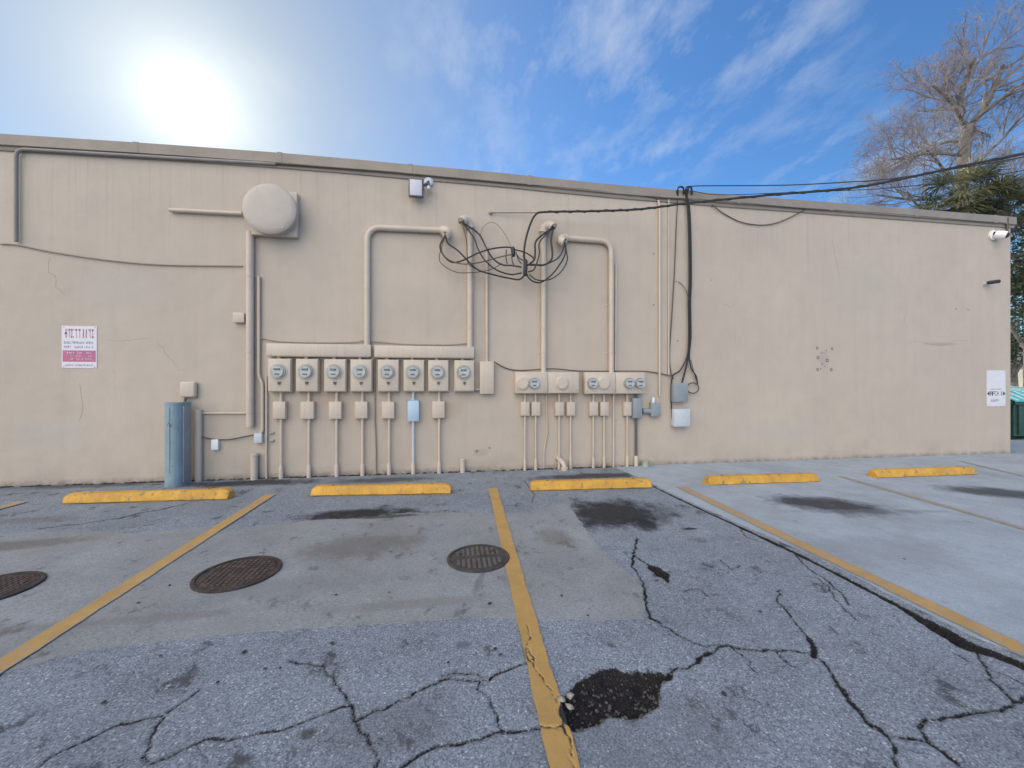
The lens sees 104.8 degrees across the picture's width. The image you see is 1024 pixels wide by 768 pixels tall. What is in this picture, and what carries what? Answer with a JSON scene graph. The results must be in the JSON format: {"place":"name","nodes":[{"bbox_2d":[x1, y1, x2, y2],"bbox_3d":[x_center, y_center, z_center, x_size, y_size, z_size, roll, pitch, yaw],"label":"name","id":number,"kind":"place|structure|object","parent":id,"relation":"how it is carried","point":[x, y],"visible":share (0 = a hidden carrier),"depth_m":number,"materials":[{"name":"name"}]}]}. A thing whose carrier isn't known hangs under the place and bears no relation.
{"place":"outdoors","nodes":[
{"label":"outdoors","id":0,"kind":"place"},
{"bbox_2d":[0,452,1023,767],"bbox_3d":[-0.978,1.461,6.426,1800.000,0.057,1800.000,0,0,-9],"label":"asphalt ground","id":1,"kind":"structure","parent":0,"point":[916,688],"depth_m":1.95,"materials":[{"name":"asphalt"}]},
{"bbox_2d":[0,494,274,673],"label":"parking line","id":2,"kind":"object","parent":1,"relation":"on","point":[26,649],"visible":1,"depth_m":2.63,"materials":[{"name":"yellow paint"}]},
{"bbox_2d":[62,488,234,503],"bbox_3d":[-4.442,1.371,4.861,1.836,0.125,0.172,0,0,-6],"label":"wheel stop","id":3,"kind":"object","parent":1,"relation":"on","point":[85,497],"visible":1,"depth_m":4.81,"materials":[{"name":"yellow paint"}]},
{"bbox_2d":[164,402,191,487],"bbox_3d":[-4.746,0.846,5.581,0.243,1.175,0.273,0,0,-9],"label":"utility pedestal","id":4,"kind":"object","parent":1,"relation":"on","point":[177,444],"visible":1,"depth_m":5.49,"materials":[{"name":"blue paint"}]},
{"bbox_2d":[183,405,190,482],"bbox_3d":[-4.638,0.851,5.631,0.014,1.085,0.170,0,0,-9],"label":"side door","id":5,"kind":"structure","parent":4,"relation":"in","point":[186,409],"depth_m":5.61,"materials":[{"name":"grey metal"}]},
{"bbox_2d":[195,409,201,481],"bbox_3d":[-4.621,0.913,5.811,0.087,1.073,0.087,0,0,-9],"label":"conduit","id":6,"kind":"object","parent":1,"relation":"on","point":[198,445],"visible":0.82,"depth_m":5.78,"materials":[{"name":"metal"}]},
{"bbox_2d":[250,453,258,479],"bbox_3d":[-3.873,1.236,5.925,0.111,0.396,0.111,0,0,-9],"label":"pipe stub","id":7,"kind":"object","parent":1,"relation":"on","point":[253,466],"visible":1,"depth_m":5.89,"materials":[{"name":"beige paint"}]},
{"bbox_2d":[0,465,633,487],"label":"soil litter","id":8,"kind":"object","parent":1,"relation":"on","point":[300,477],"visible":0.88,"depth_m":6.04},
{"bbox_2d":[0,503,645,673],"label":"concrete patch","id":9,"kind":"object","parent":1,"relation":"on","point":[358,568],"visible":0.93,"depth_m":2.88,"materials":[{"name":"concrete"}]},
{"bbox_2d":[0,571,46,599],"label":"manhole cover","id":10,"kind":"object","parent":9,"relation":"on","point":[13,584],"visible":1,"depth_m":2.83,"materials":[{"name":"metal"}]},
{"bbox_2d":[190,556,281,593],"bbox_3d":[-2.064,1.424,2.975,0.570,0.020,0.570,0,0,-9],"label":"manhole cover","id":11,"kind":"object","parent":9,"relation":"on","point":[235,574],"visible":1,"depth_m":2.94,"materials":[{"name":"metal"}]},
{"bbox_2d":[447,544,508,572],"bbox_3d":[-0.276,1.424,3.235,0.510,0.020,0.510,0,0,-9],"label":"manhole cover","id":12,"kind":"object","parent":9,"relation":"on","point":[479,558],"visible":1,"depth_m":3.21,"materials":[{"name":"grey metal"}]},
{"bbox_2d":[310,483,451,495],"bbox_3d":[-1.687,1.371,5.151,1.766,0.126,0.172,0,0,-4],"label":"wheel stop","id":13,"kind":"object","parent":1,"relation":"on","point":[381,489],"visible":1,"depth_m":5.09,"materials":[{"name":"yellow paint"}]},
{"bbox_2d":[101,551,904,704],"bbox_3d":[0.384,1.424,2.585,5.654,0.009,1.594,0,0,-1],"label":"leaf debris","id":14,"kind":"object","parent":1,"relation":"on","point":[494,648],"visible":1,"depth_m":2.07,"materials":[{"name":"plant"}]},
{"bbox_2d":[0,134,1016,486],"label":"building","id":15,"kind":"structure","parent":1,"relation":"on","point":[854,330],"depth_m":6.48,"materials":[{"name":"paint"}]},
{"bbox_2d":[62,326,96,367],"bbox_3d":[-6.176,-0.527,5.630,0.436,0.600,0.009,0,0,-9],"label":"sign","id":16,"kind":"object","parent":15,"relation":"attached to","point":[79,346],"visible":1,"depth_m":5.63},
{"bbox_2d":[0,243,242,266],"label":"cable","id":17,"kind":"object","parent":15,"relation":"attached to","point":[119,261],"visible":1,"depth_m":5.68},
{"bbox_2d":[13,148,276,241],"bbox_3d":[-5.247,-2.670,5.731,3.372,1.382,0.045,0,0,-9],"label":"conduit","id":18,"kind":"object","parent":15,"relation":"attached to","point":[18,151],"visible":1,"depth_m":5.56,"materials":[{"name":"metal"}]},
{"bbox_2d":[180,382,196,401],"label":"outlet box","id":19,"kind":"object","parent":15,"relation":"attached to","point":[188,389],"visible":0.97,"depth_m":5.77,"materials":[{"name":"beige paint"}]},
{"bbox_2d":[168,208,242,215],"bbox_3d":[-4.525,-2.550,5.841,0.976,0.069,0.058,0,0,-9],"label":"conduit","id":20,"kind":"object","parent":15,"relation":"attached to","point":[202,211],"visible":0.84,"depth_m":5.82,"materials":[{"name":"metal"}]},
{"bbox_2d":[233,312,245,322],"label":"outlet box","id":21,"kind":"object","parent":15,"relation":"attached to","point":[238,317],"visible":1,"depth_m":5.88,"materials":[{"name":"beige paint"}]},
{"bbox_2d":[245,231,258,426],"bbox_3d":[-3.930,-0.822,5.918,0.198,2.916,0.116,0,0,-9],"label":"conduit","id":22,"kind":"object","parent":15,"relation":"attached to","point":[249,351],"visible":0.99,"depth_m":5.88,"materials":[{"name":"metal"}]},
{"bbox_2d":[257,276,263,432],"bbox_3d":[-3.807,-0.415,5.960,0.107,2.433,0.043,0,0,-9],"label":"conduit","id":23,"kind":"object","parent":15,"relation":"attached to","point":[259,345],"visible":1,"depth_m":5.95,"materials":[{"name":"metal"}]},
{"bbox_2d":[265,376,266,478],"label":"conduit","id":24,"kind":"object","parent":15,"relation":"attached to","point":[265,427],"visible":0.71,"depth_m":5.97,"materials":[{"name":"metal"}]},
{"bbox_2d":[242,183,298,238],"bbox_3d":[-3.581,-2.578,5.894,0.744,0.744,0.269,0,0,-9],"label":"round hood","id":25,"kind":"object","parent":15,"relation":"attached to","point":[270,210],"visible":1,"depth_m":5.78,"materials":[{"name":"beige paint"}]},
{"bbox_2d":[273,392,287,478],"bbox_3d":[-3.518,0.769,5.989,0.179,1.331,0.100,0,0,-9],"label":"breaker box","id":26,"kind":"object","parent":15,"relation":"attached to","point":[280,409],"visible":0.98,"depth_m":5.97,"materials":[{"name":"beige paint"}]},
{"bbox_2d":[268,357,293,391],"bbox_3d":[-3.490,-0.155,5.925,0.324,0.557,0.236,0,0,-9],"label":"meter box","id":27,"kind":"object","parent":15,"relation":"attached to","point":[280,375],"visible":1,"depth_m":5.91,"materials":[{"name":"beige paint"}]},
{"bbox_2d":[296,357,320,391],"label":"meter box","id":28,"kind":"object","parent":15,"relation":"attached to","point":[308,374],"visible":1,"depth_m":5.96,"materials":[{"name":"beige paint"}]},
{"bbox_2d":[301,392,315,477],"bbox_3d":[-3.127,0.769,6.048,0.194,1.330,0.100,0,0,-9],"label":"breaker box","id":29,"kind":"object","parent":15,"relation":"attached to","point":[308,409],"visible":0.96,"depth_m":6.02,"materials":[{"name":"beige paint"}]},
{"bbox_2d":[266,343,371,357],"bbox_3d":[-2.937,-0.511,6.058,1.496,0.195,0.139,0,0,-9],"label":"wiring trough","id":30,"kind":"object","parent":15,"relation":"attached to","point":[316,350],"visible":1,"depth_m":5.99,"materials":[{"name":"beige paint"}]},
{"bbox_2d":[324,357,347,391],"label":"meter box","id":31,"kind":"object","parent":15,"relation":"attached to","point":[335,375],"visible":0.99,"depth_m":6.02,"materials":[{"name":"beige paint"}]},
{"bbox_2d":[329,392,342,476],"bbox_3d":[-2.727,0.770,6.109,0.187,1.328,0.100,0,0,-9],"label":"breaker box","id":32,"kind":"object","parent":15,"relation":"attached to","point":[336,409],"visible":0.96,"depth_m":6.09,"materials":[{"name":"beige paint"}]},
{"bbox_2d":[355,392,368,475],"bbox_3d":[-2.349,0.771,6.167,0.190,1.327,0.100,0,0,-9],"label":"breaker box","id":33,"kind":"object","parent":15,"relation":"attached to","point":[362,409],"visible":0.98,"depth_m":6.14,"materials":[{"name":"beige paint"}]},
{"bbox_2d":[351,357,373,391],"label":"meter box","id":34,"kind":"object","parent":15,"relation":"attached to","point":[362,375],"visible":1,"depth_m":6.08,"materials":[{"name":"beige paint"}]},
{"bbox_2d":[260,337,466,344],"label":"cable","id":35,"kind":"object","parent":15,"relation":"attached to","point":[361,341],"visible":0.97,"depth_m":6.18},
{"bbox_2d":[374,358,376,473],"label":"conduit","id":36,"kind":"object","parent":15,"relation":"attached to","point":[375,414],"visible":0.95,"depth_m":6.22,"materials":[{"name":"metal"}]},
{"bbox_2d":[382,392,394,474],"bbox_3d":[-1.952,0.771,6.227,0.194,1.326,0.100,0,0,-9],"label":"breaker box","id":37,"kind":"object","parent":15,"relation":"attached to","point":[388,409],"visible":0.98,"depth_m":6.20,"materials":[{"name":"beige paint"}]},
{"bbox_2d":[378,358,399,391],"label":"meter box","id":38,"kind":"object","parent":15,"relation":"attached to","point":[388,375],"visible":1,"depth_m":6.14,"materials":[{"name":"beige paint"}]},
{"bbox_2d":[362,225,452,344],"bbox_3d":[-1.646,-1.543,6.206,1.411,2.010,0.281,0,0,-9],"label":"service mast","id":39,"kind":"object","parent":15,"relation":"attached to","point":[442,230],"visible":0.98,"depth_m":6.16,"materials":[{"name":"metal"}]},
{"bbox_2d":[439,235,511,262],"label":"cable","id":40,"kind":"object","parent":39,"relation":"hanging from","point":[473,254],"visible":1,"depth_m":6.21,"materials":[{"name":"black rubber"}]},
{"bbox_2d":[441,237,511,264],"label":"cable","id":41,"kind":"object","parent":39,"relation":"hanging from","point":[469,263],"visible":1,"depth_m":6.19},
{"bbox_2d":[445,235,523,279],"bbox_3d":[-0.413,-2.008,6.265,1.306,0.687,0.078,0,0,-7],"label":"cable","id":42,"kind":"object","parent":39,"relation":"hanging from","point":[473,266],"visible":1,"depth_m":6.22,"materials":[{"name":"black rubber"}]},
{"bbox_2d":[523,259,527,275],"bbox_3d":[0.216,-1.879,6.365,0.071,0.272,0.066,0,0,-9],"label":"cable splice","id":43,"kind":"object","parent":42,"relation":"attached to","point":[525,263],"visible":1,"depth_m":6.34,"materials":[{"name":"plastic"}]},
{"bbox_2d":[523,152,1023,258],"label":"cable","id":44,"kind":"object","parent":43,"relation":"attached to","point":[790,193],"visible":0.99,"depth_m":6.00,"materials":[{"name":"black rubber"}]},
{"bbox_2d":[548,153,1023,212],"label":"cable","id":45,"kind":"object","parent":44,"relation":"attached to","point":[791,191],"visible":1,"depth_m":5.93,"materials":[{"name":"black rubber"}]},
{"bbox_2d":[407,392,419,473],"bbox_3d":[-1.573,0.772,6.284,0.191,1.324,0.102,0,0,-9],"label":"breaker box","id":46,"kind":"object","parent":15,"relation":"attached to","point":[413,410],"visible":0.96,"depth_m":6.25,"materials":[{"name":"blue"}]},
{"bbox_2d":[403,358,424,391],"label":"meter box","id":47,"kind":"object","parent":15,"relation":"attached to","point":[413,375],"visible":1,"depth_m":6.20,"materials":[{"name":"beige paint"}]},
{"bbox_2d":[409,177,432,197],"bbox_3d":[-1.444,-3.132,6.269,0.376,0.394,0.171,0,0,-9],"label":"flood lamp","id":48,"kind":"object","parent":15,"relation":"attached to","point":[416,187],"visible":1,"depth_m":6.18,"materials":[{"name":"grey metal"}]},
{"bbox_2d":[374,345,473,358],"bbox_3d":[-1.383,-0.506,6.294,1.541,0.189,0.139,0,0,-9],"label":"wiring trough","id":49,"kind":"object","parent":15,"relation":"attached to","point":[429,352],"visible":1,"depth_m":6.23,"materials":[{"name":"beige paint"}]},
{"bbox_2d":[428,358,448,391],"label":"meter box","id":50,"kind":"object","parent":15,"relation":"attached to","point":[438,375],"visible":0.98,"depth_m":6.25,"materials":[{"name":"beige paint"}]},
{"bbox_2d":[432,392,444,473],"bbox_3d":[-1.182,0.772,6.344,0.201,1.323,0.100,0,0,-9],"label":"breaker box","id":51,"kind":"object","parent":15,"relation":"attached to","point":[438,408],"visible":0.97,"depth_m":6.31,"materials":[{"name":"beige paint"}]},
{"bbox_2d":[454,359,473,391],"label":"meter box","id":52,"kind":"object","parent":15,"relation":"attached to","point":[463,375],"visible":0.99,"depth_m":6.32,"materials":[{"name":"beige paint"}]},
{"bbox_2d":[272,162,659,199],"bbox_3d":[-0.575,-3.291,6.436,6.406,0.139,0.030,0,0,-9],"label":"cable","id":53,"kind":"object","parent":15,"relation":"attached to","point":[428,175],"visible":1,"depth_m":6.29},
{"bbox_2d":[458,215,474,346],"bbox_3d":[-0.734,-1.631,6.365,0.178,2.142,0.340,0,0,36],"label":"service mast","id":54,"kind":"object","parent":15,"relation":"attached to","point":[465,219],"visible":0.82,"depth_m":6.38,"materials":[{"name":"metal"}]},
{"bbox_2d":[462,222,521,274],"bbox_3d":[-0.323,-2.162,6.272,0.967,0.846,0.080,0,0,-4],"label":"cable","id":55,"kind":"object","parent":54,"relation":"hanging from","point":[483,257],"visible":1,"depth_m":6.25,"materials":[{"name":"black rubber"}]},
{"bbox_2d":[463,222,521,267],"bbox_3d":[-0.323,-2.229,6.292,0.966,0.719,0.067,0,0,-5],"label":"cable","id":56,"kind":"object","parent":54,"relation":"hanging from","point":[488,251],"visible":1,"depth_m":6.28,"materials":[{"name":"black rubber"}]},
{"bbox_2d":[474,361,493,393],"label":"junction box","id":57,"kind":"object","parent":15,"relation":"attached to","point":[486,377],"visible":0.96,"depth_m":6.41,"materials":[{"name":"beige paint"}]},
{"bbox_2d":[484,246,489,360],"bbox_3d":[-0.414,-1.295,6.481,0.099,1.933,0.060,0,0,-9],"label":"conduit","id":58,"kind":"object","parent":15,"relation":"attached to","point":[486,298],"visible":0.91,"depth_m":6.46,"materials":[{"name":"metal"}]},
{"bbox_2d":[520,394,529,470],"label":"breaker box","id":59,"kind":"object","parent":15,"relation":"attached to","point":[524,408],"visible":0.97,"depth_m":6.54,"materials":[{"name":"beige paint"}]},
{"bbox_2d":[531,394,539,469],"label":"breaker box","id":60,"kind":"object","parent":15,"relation":"attached to","point":[535,408],"visible":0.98,"depth_m":6.56,"materials":[{"name":"beige paint"}]},
{"bbox_2d":[543,394,547,468],"bbox_3d":[0.565,0.808,6.641,0.078,1.292,0.023,0,0,-9],"label":"conduit","id":61,"kind":"object","parent":15,"relation":"attached to","point":[546,434],"visible":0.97,"depth_m":6.63,"materials":[{"name":"metal"}]},
{"bbox_2d":[514,372,578,393],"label":"meter bank","id":62,"kind":"structure","parent":15,"relation":"attached to","point":[546,382],"depth_m":6.51,"materials":[{"name":"beige paint"}]},
{"bbox_2d":[538,220,556,371],"bbox_3d":[0.592,-1.433,6.570,0.341,2.544,0.178,0,0,33],"label":"service mast","id":63,"kind":"object","parent":15,"relation":"attached to","point":[546,226],"visible":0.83,"depth_m":6.56,"materials":[{"name":"metal"}]},
{"bbox_2d":[554,394,563,468],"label":"breaker box","id":64,"kind":"object","parent":15,"relation":"attached to","point":[559,408],"visible":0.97,"depth_m":6.62,"materials":[{"name":"beige paint"}]},
{"bbox_2d":[566,393,574,468],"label":"breaker box","id":65,"kind":"object","parent":15,"relation":"attached to","point":[570,408],"visible":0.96,"depth_m":6.65,"materials":[{"name":"beige paint"}]},
{"bbox_2d":[494,361,671,375],"bbox_3d":[1.259,-0.254,6.720,3.175,0.243,0.086,0,0,-9],"label":"cable","id":66,"kind":"object","parent":15,"relation":"attached to","point":[579,370],"visible":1,"depth_m":6.71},
{"bbox_2d":[557,233,614,371],"bbox_3d":[1.272,-1.352,6.650,1.070,2.374,0.281,0,0,-9],"label":"service mast","id":67,"kind":"object","parent":15,"relation":"attached to","point":[563,238],"visible":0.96,"depth_m":6.74,"materials":[{"name":"metal"}]},
{"bbox_2d":[588,394,597,467],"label":"breaker box","id":68,"kind":"object","parent":15,"relation":"attached to","point":[593,408],"visible":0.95,"depth_m":6.71,"materials":[{"name":"beige paint"}]},
{"bbox_2d":[599,394,608,467],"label":"breaker box","id":69,"kind":"object","parent":15,"relation":"attached to","point":[604,408],"visible":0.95,"depth_m":6.74,"materials":[{"name":"beige paint"}]},
{"bbox_2d":[582,372,645,393],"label":"meter bank","id":70,"kind":"structure","parent":15,"relation":"attached to","point":[613,383],"depth_m":6.68,"materials":[{"name":"beige paint"}]},
{"bbox_2d":[613,394,614,466],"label":"conduit","id":71,"kind":"object","parent":15,"relation":"attached to","point":[613,430],"visible":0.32,"depth_m":6.80,"materials":[{"name":"metal"}]},
{"bbox_2d":[615,264,616,370],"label":"conduit","id":72,"kind":"object","parent":15,"relation":"attached to","point":[615,317],"visible":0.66,"depth_m":6.80,"materials":[{"name":"metal"}]},
{"bbox_2d":[622,394,631,466],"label":"breaker box","id":73,"kind":"object","parent":15,"relation":"attached to","point":[627,408],"visible":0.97,"depth_m":6.81,"materials":[{"name":"beige paint"}]},
{"bbox_2d":[630,394,641,465],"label":"breaker box","id":74,"kind":"object","parent":15,"relation":"attached to","point":[636,401],"visible":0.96,"depth_m":6.80,"materials":[{"name":"grey metal"}]},
{"bbox_2d":[642,398,659,416],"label":"switch box","id":75,"kind":"object","parent":15,"relation":"attached to","point":[653,410],"visible":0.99,"depth_m":6.86,"materials":[{"name":"grey metal"}]},
{"bbox_2d":[657,200,660,395],"bbox_3d":[2.586,-1.514,6.938,0.061,3.450,0.039,0,0,-9],"label":"conduit","id":76,"kind":"object","parent":15,"relation":"attached to","point":[659,301],"visible":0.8,"depth_m":6.92,"materials":[{"name":"metal"}]},
{"bbox_2d":[668,199,669,374],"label":"conduit","id":77,"kind":"object","parent":15,"relation":"attached to","point":[668,288],"visible":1,"depth_m":6.96,"materials":[{"name":"metal"}]},
{"bbox_2d":[670,190,678,378],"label":"cable","id":78,"kind":"object","parent":15,"relation":"hanging from","point":[674,276],"visible":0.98,"depth_m":6.98,"materials":[{"name":"rubber"}]},
{"bbox_2d":[670,383,687,401],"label":"cable box","id":79,"kind":"object","parent":15,"relation":"attached to","point":[678,392],"visible":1,"depth_m":6.89,"materials":[{"name":"grey metal"}]},
{"bbox_2d":[670,409,689,426],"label":"cable box","id":80,"kind":"object","parent":15,"relation":"attached to","point":[680,417],"visible":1,"depth_m":6.90,"materials":[{"name":"grey plastic"}]},
{"bbox_2d":[671,189,689,419],"bbox_3d":[2.979,-1.401,6.954,0.358,4.074,0.076,0,0,-6],"label":"cable","id":81,"kind":"object","parent":15,"relation":"hanging from","point":[688,293],"visible":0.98,"depth_m":6.98,"materials":[{"name":"black rubber"}]},
{"bbox_2d":[681,201,690,382],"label":"cable","id":82,"kind":"object","parent":15,"relation":"hanging from","point":[685,369],"visible":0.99,"depth_m":7.00,"materials":[{"name":"black rubber"}]},
{"bbox_2d":[685,186,692,194],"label":"cable","id":83,"kind":"object","parent":15,"relation":"hanging from","point":[686,187],"visible":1,"depth_m":6.94,"materials":[{"name":"black rubber"}]},
{"bbox_2d":[688,156,1023,188],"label":"cable","id":84,"kind":"object","parent":83,"relation":"attached to","point":[848,181],"visible":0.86,"depth_m":6.55,"materials":[{"name":"black rubber"}]},
{"bbox_2d":[687,189,697,383],"bbox_3d":[3.199,-1.717,6.999,0.244,3.439,0.061,0,0,-24],"label":"cable","id":85,"kind":"object","parent":15,"relation":"hanging from","point":[690,288],"visible":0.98,"depth_m":6.99,"materials":[{"name":"black rubber"}]},
{"bbox_2d":[660,197,1003,223],"bbox_3d":[6.341,-3.282,7.489,7.575,0.048,0.025,0,0,-9],"label":"cable","id":86,"kind":"object","parent":15,"relation":"attached to","point":[830,210],"visible":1,"depth_m":7.38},
{"bbox_2d":[690,170,1023,194],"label":"cable","id":87,"kind":"object","parent":15,"relation":"attached to","point":[870,189],"visible":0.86,"depth_m":6.12,"materials":[{"name":"black rubber"}]},
{"bbox_2d":[987,370,1005,405],"bbox_3d":[9.917,0.088,8.078,0.479,0.736,0.009,0,0,-9],"label":"sign","id":88,"kind":"object","parent":15,"relation":"attached to","point":[996,387],"visible":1,"depth_m":8.08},
{"bbox_2d":[988,217,1009,239],"bbox_3d":[9.946,-3.158,7.976,0.425,0.485,0.220,0,0,-9],"label":"security camera","id":89,"kind":"object","parent":15,"relation":"attached to","point":[1004,234],"visible":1,"depth_m":7.97,"materials":[{"name":"white plastic"}]},
{"bbox_2d":[488,488,579,767],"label":"parking line","id":90,"kind":"object","parent":1,"relation":"on","point":[558,741],"visible":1,"depth_m":1.99,"materials":[{"name":"yellow paint"}]},
{"bbox_2d":[530,477,651,490],"bbox_3d":[1.081,1.371,5.419,1.675,0.126,0.172,0,0,-6],"label":"wheel stop","id":91,"kind":"object","parent":1,"relation":"on","point":[586,484],"visible":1,"depth_m":5.36,"materials":[{"name":"yellow paint"}]},
{"bbox_2d":[615,436,1023,656],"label":"concrete pad","id":92,"kind":"object","parent":1,"relation":"on","point":[969,566],"visible":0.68,"depth_m":4.21,"materials":[{"name":"concrete"}]},
{"bbox_2d":[703,472,819,484],"bbox_3d":[3.624,1.371,5.728,1.722,0.126,0.172,0,0,-7],"label":"wheel stop","id":93,"kind":"object","parent":92,"relation":"on","point":[755,478],"visible":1,"depth_m":5.66,"materials":[{"name":"yellow paint"}]},
{"bbox_2d":[677,487,1023,655],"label":"parking line","id":94,"kind":"object","parent":92,"relation":"on","point":[1014,645],"visible":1,"depth_m":2.78,"materials":[{"name":"yellow paint"}]},
{"bbox_2d":[866,466,976,477],"bbox_3d":[6.415,1.371,6.165,1.806,0.126,0.171,0,0,-8],"label":"wheel stop","id":95,"kind":"object","parent":92,"relation":"on","point":[916,472],"visible":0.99,"depth_m":6.10,"materials":[{"name":"yellow paint"}]},
{"bbox_2d":[839,476,1023,529],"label":"parking line","id":96,"kind":"object","parent":92,"relation":"on","point":[985,517],"visible":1,"depth_m":4.63,"materials":[{"name":"yellow paint"}]},
{"bbox_2d":[1010,386,1023,438],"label":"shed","id":97,"kind":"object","parent":92,"relation":"on","point":[1016,411],"visible":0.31,"depth_m":10.00,"materials":[{"name":"green paint"}]},
{"bbox_2d":[1010,297,1023,386],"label":"leafy tree","id":98,"kind":"object","parent":1,"relation":"on","point":[1014,353],"visible":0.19,"depth_m":24.31,"materials":[{"name":"plant"}]},
{"bbox_2d":[0,0,1023,335],"label":"sky","id":99,"kind":"structure","parent":0,"point":[663,94],"materials":[{"name":"blue"}]},
{"bbox_2d":[562,668,672,731],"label":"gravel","id":100,"kind":"structure","parent":0,"point":[624,717],"depth_m":1.81,"materials":[{"name":"stone"}]},
{"bbox_2d":[828,0,1023,264],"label":"bare tree","id":101,"kind":"object","parent":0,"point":[968,132],"visible":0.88,"depth_m":15.05,"materials":[{"name":"brown plant"}]},
{"bbox_2d":[907,150,1023,228],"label":"palm tree","id":102,"kind":"object","parent":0,"point":[961,203],"visible":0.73,"depth_m":11.51,"materials":[{"name":"plant"}]},
{"bbox_2d":[969,170,1023,239],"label":"palm tree","id":103,"kind":"object","parent":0,"point":[1020,203],"visible":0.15,"depth_m":13.54,"materials":[{"name":"plant"}]},
{"bbox_2d":[1010,223,1023,386],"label":"leafy tree","id":104,"kind":"object","parent":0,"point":[1017,279],"visible":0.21,"depth_m":15.35,"materials":[{"name":"green plant"}]},
{"bbox_2d":[1010,284,1023,337],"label":"leafy tree","id":105,"kind":"object","parent":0,"point":[1018,307],"visible":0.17,"depth_m":18.80,"materials":[{"name":"plant"}]},
{"bbox_2d":[1017,345,1022,386],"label":"house","id":106,"kind":"structure","parent":0,"point":[1020,377],"depth_m":26.04,"materials":[{"name":"paint"}]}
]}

